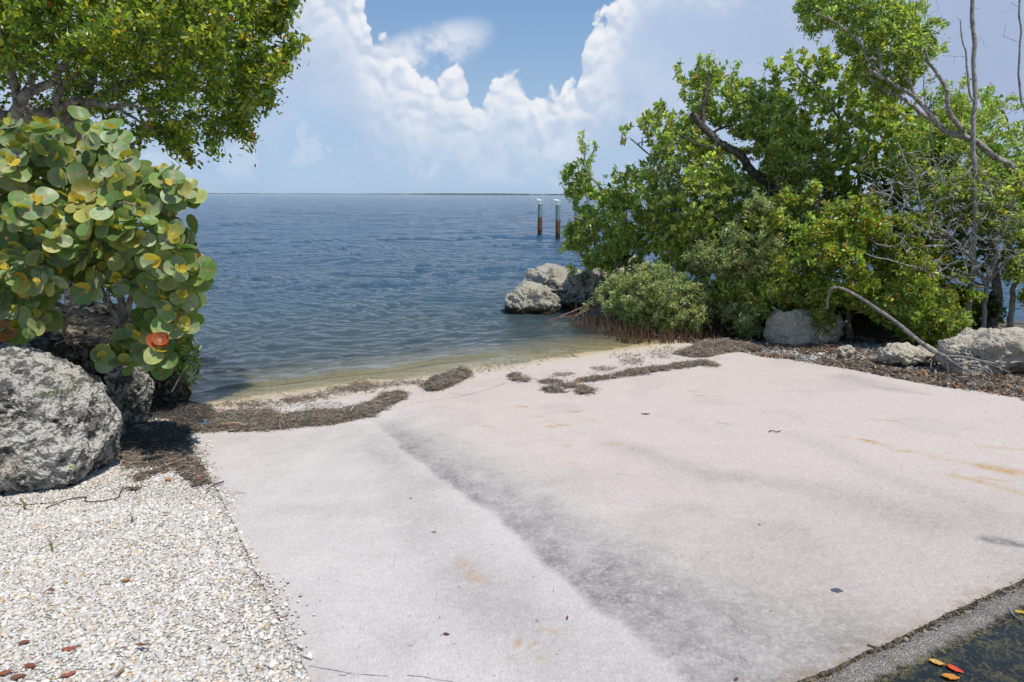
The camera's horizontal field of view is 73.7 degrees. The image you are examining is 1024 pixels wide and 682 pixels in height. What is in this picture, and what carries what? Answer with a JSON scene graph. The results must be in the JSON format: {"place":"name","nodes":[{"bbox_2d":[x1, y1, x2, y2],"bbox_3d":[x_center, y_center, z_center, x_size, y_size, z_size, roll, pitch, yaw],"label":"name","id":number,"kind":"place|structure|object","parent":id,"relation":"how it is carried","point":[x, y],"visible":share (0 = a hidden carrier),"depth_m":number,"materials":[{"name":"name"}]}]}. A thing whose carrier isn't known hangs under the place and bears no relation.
{"place":"outdoors","nodes":[
{"label":"outdoors","id":0,"kind":"place"},
{"bbox_2d":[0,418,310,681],"bbox_3d":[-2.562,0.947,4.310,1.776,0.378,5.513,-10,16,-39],"label":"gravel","id":1,"kind":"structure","parent":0,"point":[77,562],"depth_m":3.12,"materials":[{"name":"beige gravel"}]},
{"bbox_2d":[0,669,12,674],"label":"fallen leaf","id":2,"kind":"object","parent":1,"relation":"on","point":[4,672],"visible":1,"depth_m":2.48,"materials":[{"name":"red plant"}]},
{"bbox_2d":[7,674,26,678],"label":"fallen leaf","id":3,"kind":"object","parent":1,"relation":"on","point":[16,676],"visible":1,"depth_m":2.45,"materials":[{"name":"red plant"}]},
{"bbox_2d":[18,640,29,643],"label":"fallen leaf","id":4,"kind":"object","parent":1,"relation":"on","point":[23,641],"visible":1,"depth_m":2.68,"materials":[{"name":"red plant"}]},
{"bbox_2d":[23,663,35,667],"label":"fallen leaf","id":5,"kind":"object","parent":1,"relation":"on","point":[28,665],"visible":1,"depth_m":2.52,"materials":[{"name":"red plant"}]},
{"bbox_2d":[58,671,76,677],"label":"fallen leaf","id":6,"kind":"object","parent":1,"relation":"on","point":[70,673],"visible":1,"depth_m":2.45,"materials":[{"name":"red plant"}]},
{"bbox_2d":[58,646,77,650],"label":"fallen leaf","id":7,"kind":"object","parent":1,"relation":"on","point":[68,648],"visible":1,"depth_m":2.62,"materials":[{"name":"red plant"}]},
{"bbox_2d":[114,666,124,676],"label":"fallen leaf","id":8,"kind":"object","parent":1,"relation":"on","point":[120,670],"visible":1,"depth_m":2.46,"materials":[{"name":"brown plant"}]},
{"bbox_2d":[133,643,149,645],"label":"fallen leaf","id":9,"kind":"object","parent":1,"relation":"on","point":[140,644],"visible":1,"depth_m":2.63,"materials":[{"name":"brown plant"}]},
{"bbox_2d":[111,437,216,491],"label":"thin seaweed","id":10,"kind":"object","parent":1,"relation":"on","point":[191,468],"visible":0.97,"depth_m":4.94,"materials":[{"name":"brown plant"}]},
{"bbox_2d":[0,0,1023,195],"label":"sky","id":11,"kind":"structure","parent":0,"point":[392,96],"materials":[{"name":"blue"}]},
{"bbox_2d":[58,193,1023,402],"bbox_3d":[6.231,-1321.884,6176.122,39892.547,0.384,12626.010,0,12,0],"label":"sea water","id":12,"kind":"structure","parent":0,"point":[298,274],"depth_m":18.67,"materials":[{"name":"blue liquid"}]},
{"bbox_2d":[536,203,542,234],"bbox_3d":[1.427,-5.891,35.909,0.333,2.680,0.250,0,12,0],"label":"piling","id":13,"kind":"object","parent":12,"relation":"in","point":[540,208],"visible":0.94,"depth_m":35.69,"materials":[{"name":"brown wood"}]},
{"bbox_2d":[523,263,573,292],"bbox_3d":[0.926,-1.133,14.054,1.531,0.940,1.336,0,12,0],"label":"boulder","id":14,"kind":"object","parent":12,"relation":"in","point":[551,276],"visible":0.21,"depth_m":13.53,"materials":[{"name":"stone"}]},
{"bbox_2d":[555,204,560,238],"bbox_3d":[2.159,-5.101,32.191,0.248,2.699,0.235,0,12,0],"label":"piling","id":15,"kind":"object","parent":12,"relation":"in","point":[557,226],"visible":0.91,"depth_m":31.99,"materials":[{"name":"brown wood"}]},
{"bbox_2d":[553,289,567,315],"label":"boulder","id":16,"kind":"object","parent":12,"relation":"in","point":[561,293],"visible":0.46,"depth_m":12.99,"materials":[{"name":"stone"}]},
{"bbox_2d":[598,255,642,296],"bbox_3d":[2.089,-1.213,13.498,1.301,1.118,1.066,0,12,0],"label":"boulder","id":17,"kind":"object","parent":12,"relation":"in","point":[630,271],"visible":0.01,"depth_m":13.07,"materials":[{"name":"beige stone"}]},
{"bbox_2d":[105,301,1023,392],"bbox_3d":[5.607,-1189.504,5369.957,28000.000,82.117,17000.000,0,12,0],"label":"ground","id":18,"kind":"structure","parent":0,"point":[882,333],"depth_m":10.22,"materials":[{"name":"beige sand"}]},
{"bbox_2d":[0,301,147,386],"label":"boulder","id":19,"kind":"object","parent":18,"relation":"on","point":[75,353],"visible":0.12,"depth_m":5.81,"materials":[{"name":"stone"}]},
{"bbox_2d":[0,342,30,348],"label":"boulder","id":20,"kind":"object","parent":19,"relation":"on","point":[3,345],"visible":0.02,"depth_m":5.55,"materials":[{"name":"stone"}]},
{"bbox_2d":[0,105,216,379],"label":"sea grape shrub","id":21,"kind":"object","parent":18,"relation":"on","point":[72,215],"visible":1,"depth_m":4.56,"materials":[{"name":"green plant"}]},
{"bbox_2d":[169,338,204,391],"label":"mangrove sprig","id":22,"kind":"object","parent":21,"relation":"attached to","point":[187,357],"visible":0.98,"depth_m":4.82,"materials":[{"name":"green plant"}]},
{"bbox_2d":[103,365,154,427],"bbox_3d":[-3.376,0.476,6.020,0.387,0.659,0.417,0,12,0],"label":"boulder","id":23,"kind":"object","parent":18,"relation":"on","point":[130,396],"visible":0.66,"depth_m":5.88,"materials":[{"name":"stone"}]},
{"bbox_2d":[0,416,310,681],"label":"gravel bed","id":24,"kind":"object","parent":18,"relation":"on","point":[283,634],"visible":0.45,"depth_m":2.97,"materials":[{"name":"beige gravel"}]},
{"bbox_2d":[0,344,121,494],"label":"boulder","id":25,"kind":"object","parent":24,"relation":"on","point":[46,441],"visible":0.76,"depth_m":4.43,"materials":[{"name":"stone"}]},
{"bbox_2d":[30,387,81,403],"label":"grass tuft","id":26,"kind":"object","parent":25,"relation":"on","point":[45,393],"visible":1,"depth_m":4.39,"materials":[{"name":"plant"}]},
{"bbox_2d":[0,487,136,504],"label":"twig","id":27,"kind":"object","parent":24,"relation":"on","point":[85,497],"visible":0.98,"depth_m":4.25,"materials":[{"name":"brown wood"}]},
{"bbox_2d":[117,411,196,459],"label":"leaf litter","id":28,"kind":"object","parent":24,"relation":"on","point":[122,441],"visible":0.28,"depth_m":5.34,"materials":[{"name":"brown plant"}]},
{"bbox_2d":[0,0,311,304],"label":"buttonwood tree","id":29,"kind":"object","parent":18,"relation":"on","point":[111,29],"visible":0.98,"depth_m":5.58,"materials":[{"name":"green plant"}]},
{"bbox_2d":[147,366,191,406],"bbox_3d":[-3.507,0.456,6.869,0.478,0.640,0.464,0,12,0],"label":"boulder","id":30,"kind":"object","parent":18,"relation":"on","point":[162,394],"visible":0.24,"depth_m":6.70,"materials":[{"name":"stone"}]},
{"bbox_2d":[505,280,561,314],"bbox_3d":[0.394,-0.726,12.519,1.069,0.768,0.781,0,12,0],"label":"boulder","id":31,"kind":"object","parent":18,"relation":"on","point":[526,297],"visible":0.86,"depth_m":12.31,"materials":[{"name":"stone"}]},
{"bbox_2d":[547,260,623,321],"bbox_3d":[1.232,-0.775,11.490,1.361,1.152,0.224,-2,12,-12],"label":"prop root","id":32,"kind":"object","parent":18,"relation":"on","point":[620,263],"visible":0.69,"depth_m":11.55,"materials":[{"name":"brown plant"}]},
{"bbox_2d":[562,267,617,315],"bbox_3d":[1.494,-0.884,13.148,1.126,1.123,0.960,0,12,0],"label":"boulder","id":33,"kind":"object","parent":18,"relation":"on","point":[580,285],"visible":0.39,"depth_m":12.80,"materials":[{"name":"stone"}]},
{"bbox_2d":[558,128,653,294],"bbox_3d":[1.571,-2.175,11.946,0.902,3.042,2.184,-10,16,-39],"label":"buttonwood tree","id":34,"kind":"object","parent":18,"relation":"on","point":[617,237],"visible":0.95,"depth_m":11.87,"materials":[{"name":"green plant"}]},
{"bbox_2d":[189,332,1023,681],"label":"ramp","id":35,"kind":"structure","parent":18,"relation":"on","point":[647,548],"depth_m":3.74,"materials":[{"name":"concrete"}]},
{"bbox_2d":[120,399,221,448],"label":"shaded seaweed","id":36,"kind":"object","parent":35,"relation":"on","point":[182,413],"visible":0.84,"depth_m":5.95,"materials":[{"name":"brown plant"}]},
{"bbox_2d":[188,432,315,660],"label":"edge pebbles","id":37,"kind":"object","parent":35,"relation":"on","point":[258,570],"visible":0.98,"depth_m":3.28,"materials":[{"name":"gravel"}]},
{"bbox_2d":[187,383,411,433],"bbox_3d":[-1.851,0.655,6.291,2.178,0.186,1.145,-6,13,-25],"label":"seaweed wrack","id":38,"kind":"object","parent":35,"relation":"on","point":[259,419],"visible":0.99,"depth_m":6.12,"materials":[{"name":"brown plant"}]},
{"bbox_2d":[309,383,504,681],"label":"ramp cracks","id":39,"kind":"object","parent":35,"relation":"on","point":[384,675],"visible":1,"depth_m":2.42,"materials":[{"name":"grey concrete"}]},
{"bbox_2d":[417,364,474,390],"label":"seaweed clump","id":40,"kind":"object","parent":35,"relation":"on","point":[443,380],"visible":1,"depth_m":7.53,"materials":[{"name":"brown plant"}]},
{"bbox_2d":[215,343,681,414],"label":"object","id":41,"kind":"object","parent":35,"relation":"on","point":[362,385],"visible":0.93,"depth_m":7.38,"materials":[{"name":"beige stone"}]},
{"bbox_2d":[506,370,534,382],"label":"seaweed tuft","id":42,"kind":"object","parent":35,"relation":"on","point":[514,376],"visible":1,"depth_m":7.58,"materials":[{"name":"brown plant"}]},
{"bbox_2d":[534,376,564,384],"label":"seaweed tuft","id":43,"kind":"object","parent":35,"relation":"on","point":[549,380],"visible":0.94,"depth_m":7.36,"materials":[{"name":"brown plant"}]},
{"bbox_2d":[538,382,570,393],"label":"seaweed tuft","id":44,"kind":"object","parent":35,"relation":"on","point":[552,388],"visible":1,"depth_m":6.89,"materials":[{"name":"brown plant"}]},
{"bbox_2d":[555,378,590,388],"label":"seaweed tuft","id":45,"kind":"object","parent":35,"relation":"on","point":[569,385],"visible":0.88,"depth_m":7.07,"materials":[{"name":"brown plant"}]},
{"bbox_2d":[572,384,601,395],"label":"seaweed tuft","id":46,"kind":"object","parent":35,"relation":"on","point":[585,389],"visible":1,"depth_m":6.78,"materials":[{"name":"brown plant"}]},
{"bbox_2d":[245,378,992,675],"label":"ramp scraps","id":47,"kind":"object","parent":35,"relation":"on","point":[614,558],"visible":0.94,"depth_m":3.22,"materials":[{"name":"brown plant"}]},
{"bbox_2d":[566,357,721,384],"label":"seaweed bank","id":48,"kind":"structure","parent":35,"relation":"on","point":[644,370],"depth_m":7.73,"materials":[{"name":"brown plant"}]},
{"bbox_2d":[831,588,843,592],"bbox_3d":[1.353,1.042,2.847,0.045,0.006,0.038,-4,13,-21],"label":"dark scrap","id":49,"kind":"object","parent":35,"relation":"on","point":[836,590],"visible":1,"depth_m":2.85,"materials":[{"name":"grey"}]},
{"bbox_2d":[815,584,1023,681],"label":"road gutter","id":50,"kind":"object","parent":35,"relation":"on","point":[984,644],"visible":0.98,"depth_m":2.45,"materials":[{"name":"grey concrete"}]},
{"bbox_2d":[799,579,1023,681],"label":"joint debris","id":51,"kind":"object","parent":50,"relation":"on","point":[941,618],"visible":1,"depth_m":2.60,"materials":[{"name":"grey gravel"}]},
{"bbox_2d":[926,658,944,664],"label":"fallen leaf","id":52,"kind":"object","parent":50,"relation":"on","point":[935,661],"visible":1,"depth_m":2.39,"materials":[{"name":"yellow plant"}]},
{"bbox_2d":[996,590,1022,619],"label":"twig","id":53,"kind":"object","parent":50,"relation":"on","point":[1011,612],"visible":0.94,"depth_m":2.68,"materials":[{"name":"grey wood"}]},
{"label":"puddle","id":54,"kind":"structure","parent":50,"relation":"on","visible":0},
{"bbox_2d":[939,673,959,679],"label":"fallen leaf","id":55,"kind":"object","parent":54,"relation":"on","point":[950,676],"visible":1,"depth_m":2.32,"materials":[{"name":"orange plant"}]},
{"bbox_2d":[945,664,963,672],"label":"fallen leaf","id":56,"kind":"object","parent":54,"relation":"on","point":[953,667],"visible":1,"depth_m":2.36,"materials":[{"name":"red plant"}]},
{"bbox_2d":[568,303,725,344],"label":"aerial roots","id":57,"kind":"object","parent":18,"relation":"on","point":[613,329],"visible":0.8,"depth_m":10.18,"materials":[{"name":"brown plant"}]},
{"bbox_2d":[580,258,716,337],"bbox_3d":[2.059,-0.721,10.787,2.519,1.230,1.236,9,15,36],"label":"black mangrove shrub","id":58,"kind":"object","parent":18,"relation":"on","point":[652,289],"visible":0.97,"depth_m":10.33,"materials":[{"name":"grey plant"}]},
{"bbox_2d":[597,97,750,303],"bbox_3d":[2.571,-2.142,10.858,1.277,3.399,2.864,-9,15,-36],"label":"red mangrove","id":59,"kind":"object","parent":18,"relation":"on","point":[672,238],"visible":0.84,"depth_m":10.51,"materials":[{"name":"grey plant"}]},
{"bbox_2d":[702,299,718,321],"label":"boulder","id":60,"kind":"object","parent":18,"relation":"on","point":[715,317],"visible":0.1,"depth_m":10.77,"materials":[{"name":"stone"}]},
{"bbox_2d":[670,336,767,357],"bbox_3d":[2.680,0.066,9.186,1.484,0.182,1.104,-6,13,-25],"label":"seaweed heap","id":61,"kind":"object","parent":18,"relation":"on","point":[708,347],"visible":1,"depth_m":8.97,"materials":[{"name":"brown plant"}]},
{"bbox_2d":[679,186,788,339],"bbox_3d":[3.306,-1.090,9.955,1.216,2.263,1.759,-4,13,-21],"label":"black mangrove shrub","id":62,"kind":"object","parent":18,"relation":"on","point":[749,256],"visible":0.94,"depth_m":9.69,"materials":[{"name":"grey plant"}]},
{"bbox_2d":[643,130,824,277],"bbox_3d":[3.524,-1.984,11.098,3.078,3.047,1.439,12,17,43],"label":"buttonwood tree","id":63,"kind":"object","parent":18,"relation":"on","point":[749,180],"visible":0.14,"depth_m":10.68,"materials":[{"name":"green plant"}]},
{"bbox_2d":[650,150,833,251],"bbox_3d":[3.587,-1.545,10.307,1.817,2.457,2.818,-10,16,-39],"label":"foliage","id":64,"kind":"object","parent":18,"relation":"on","point":[743,199],"visible":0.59,"depth_m":9.78,"materials":[{"name":"green plant"}]},
{"bbox_2d":[672,50,818,261],"bbox_3d":[3.565,-2.218,10.305,2.506,4.290,1.551,4,13,15],"label":"buttonwood tree","id":65,"kind":"object","parent":18,"relation":"on","point":[753,126],"visible":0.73,"depth_m":9.94,"materials":[{"name":"green plant"}]},
{"bbox_2d":[760,56,769,311],"bbox_3d":[3.697,-2.112,10.118,0.448,3.944,0.163,0,12,0],"label":"dead sapling","id":66,"kind":"object","parent":18,"relation":"on","point":[769,139],"visible":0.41,"depth_m":9.96,"materials":[{"name":"grey wood"}]},
{"bbox_2d":[763,305,844,346],"bbox_3d":[4.105,-0.206,9.625,1.079,0.661,0.792,0,12,0],"label":"boulder","id":67,"kind":"object","parent":18,"relation":"on","point":[791,327],"visible":0.72,"depth_m":9.33,"materials":[{"name":"beige stone"}]},
{"bbox_2d":[653,162,1001,284],"bbox_3d":[4.766,-1.682,11.063,5.362,2.469,1.645,7,14,27],"label":"red mangrove","id":68,"kind":"object","parent":18,"relation":"on","point":[961,235],"visible":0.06,"depth_m":10.28,"materials":[{"name":"grey plant"}]},
{"bbox_2d":[742,176,913,340],"bbox_3d":[4.210,-1.057,9.279,1.984,2.332,1.953,0,12,0],"label":"buttonwood bush","id":69,"kind":"object","parent":18,"relation":"on","point":[837,225],"visible":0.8,"depth_m":8.82,"materials":[{"name":"green plant"}]},
{"bbox_2d":[650,316,1023,400],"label":"shore gravel","id":70,"kind":"structure","parent":18,"relation":"on","point":[866,346],"depth_m":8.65,"materials":[{"name":"brown plant"}]},
{"bbox_2d":[826,286,1010,379],"bbox_3d":[4.069,-0.087,7.114,0.684,0.771,1.840,-11,17,-44],"label":"fallen branch","id":71,"kind":"object","parent":70,"relation":"on","point":[919,340],"visible":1,"depth_m":6.86,"materials":[{"name":"grey wood"}]},
{"bbox_2d":[700,265,976,346],"bbox_3d":[4.386,-0.474,9.542,3.531,1.114,1.290,8,14,32],"label":"buttonwood bush","id":72,"kind":"object","parent":18,"relation":"on","point":[784,295],"visible":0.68,"depth_m":9.07,"materials":[{"name":"green plant"}]},
{"bbox_2d":[835,345,855,357],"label":"boulder","id":73,"kind":"object","parent":18,"relation":"on","point":[845,351],"visible":1,"depth_m":8.24,"materials":[{"name":"beige stone"}]},
{"bbox_2d":[737,44,962,324],"bbox_3d":[4.901,-2.329,10.292,3.236,4.179,1.689,5,13,20],"label":"red mangrove","id":74,"kind":"object","parent":18,"relation":"on","point":[847,154],"visible":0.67,"depth_m":9.88,"materials":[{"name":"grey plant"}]},
{"bbox_2d":[700,270,1006,333],"bbox_3d":[4.928,-0.613,10.300,4.264,1.013,1.063,6,14,26],"label":"mangrove bush","id":75,"kind":"object","parent":18,"relation":"on","point":[863,318],"visible":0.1,"depth_m":9.60,"materials":[{"name":"green plant"}]},
{"bbox_2d":[877,342,937,364],"bbox_3d":[4.494,0.165,7.721,0.642,0.278,0.480,0,12,0],"label":"boulder","id":76,"kind":"object","parent":18,"relation":"on","point":[906,353],"visible":0.89,"depth_m":7.60,"materials":[{"name":"beige stone"}]},
{"bbox_2d":[791,0,1023,192],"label":"buttonwood tree","id":77,"kind":"object","parent":18,"relation":"on","point":[879,39],"visible":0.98,"depth_m":8.53,"materials":[{"name":"green plant"}]},
{"bbox_2d":[867,205,987,345],"bbox_3d":[5.353,-0.802,8.963,1.701,1.930,1.260,-9,15,-36],"label":"buttonwood bush","id":78,"kind":"object","parent":18,"relation":"on","point":[907,275],"visible":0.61,"depth_m":8.60,"materials":[{"name":"green plant"}]},
{"bbox_2d":[918,2,938,278],"bbox_3d":[5.429,-2.075,8.838,1.135,4.331,0.148,-6,13,-26],"label":"dead sapling","id":79,"kind":"object","parent":18,"relation":"on","point":[929,120],"visible":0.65,"depth_m":8.51,"materials":[{"name":"grey wood"}]},
{"bbox_2d":[853,142,1023,327],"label":"dead brush","id":80,"kind":"object","parent":18,"relation":"on","point":[987,280],"visible":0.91,"depth_m":8.40,"materials":[{"name":"grey wood"}]},
{"bbox_2d":[882,117,1023,327],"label":"buttonwood bush","id":81,"kind":"object","parent":18,"relation":"on","point":[1013,271],"visible":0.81,"depth_m":8.85,"materials":[{"name":"green plant"}]},
{"bbox_2d":[908,209,1015,328],"bbox_3d":[6.046,-0.953,9.250,2.558,1.769,0.280,-2,12,-11],"label":"grey trunk","id":82,"kind":"object","parent":18,"relation":"on","point":[996,288],"visible":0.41,"depth_m":9.41,"materials":[{"name":"grey bark"}]},
{"bbox_2d":[949,0,981,326],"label":"dead tree","id":83,"kind":"object","parent":18,"relation":"on","point":[974,98],"visible":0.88,"depth_m":8.38,"materials":[{"name":"grey wood"}]},
{"bbox_2d":[926,73,1023,210],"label":"buttonwood tree","id":84,"kind":"object","parent":18,"relation":"on","point":[961,110],"visible":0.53,"depth_m":9.26,"materials":[{"name":"green plant"}]},
{"bbox_2d":[935,327,1023,377],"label":"boulder","id":85,"kind":"object","parent":18,"relation":"on","point":[1002,348],"visible":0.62,"depth_m":6.95,"materials":[{"name":"beige stone"}]},
{"bbox_2d":[1002,0,1023,132],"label":"dead tree","id":86,"kind":"object","parent":18,"relation":"on","point":[1019,60],"visible":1,"depth_m":8.24,"materials":[{"name":"grey wood"}]},
{"bbox_2d":[220,193,988,196],"bbox_3d":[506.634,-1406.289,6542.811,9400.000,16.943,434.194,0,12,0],"label":"shore","id":87,"kind":"structure","parent":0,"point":[426,193],"depth_m":6450.20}
]}

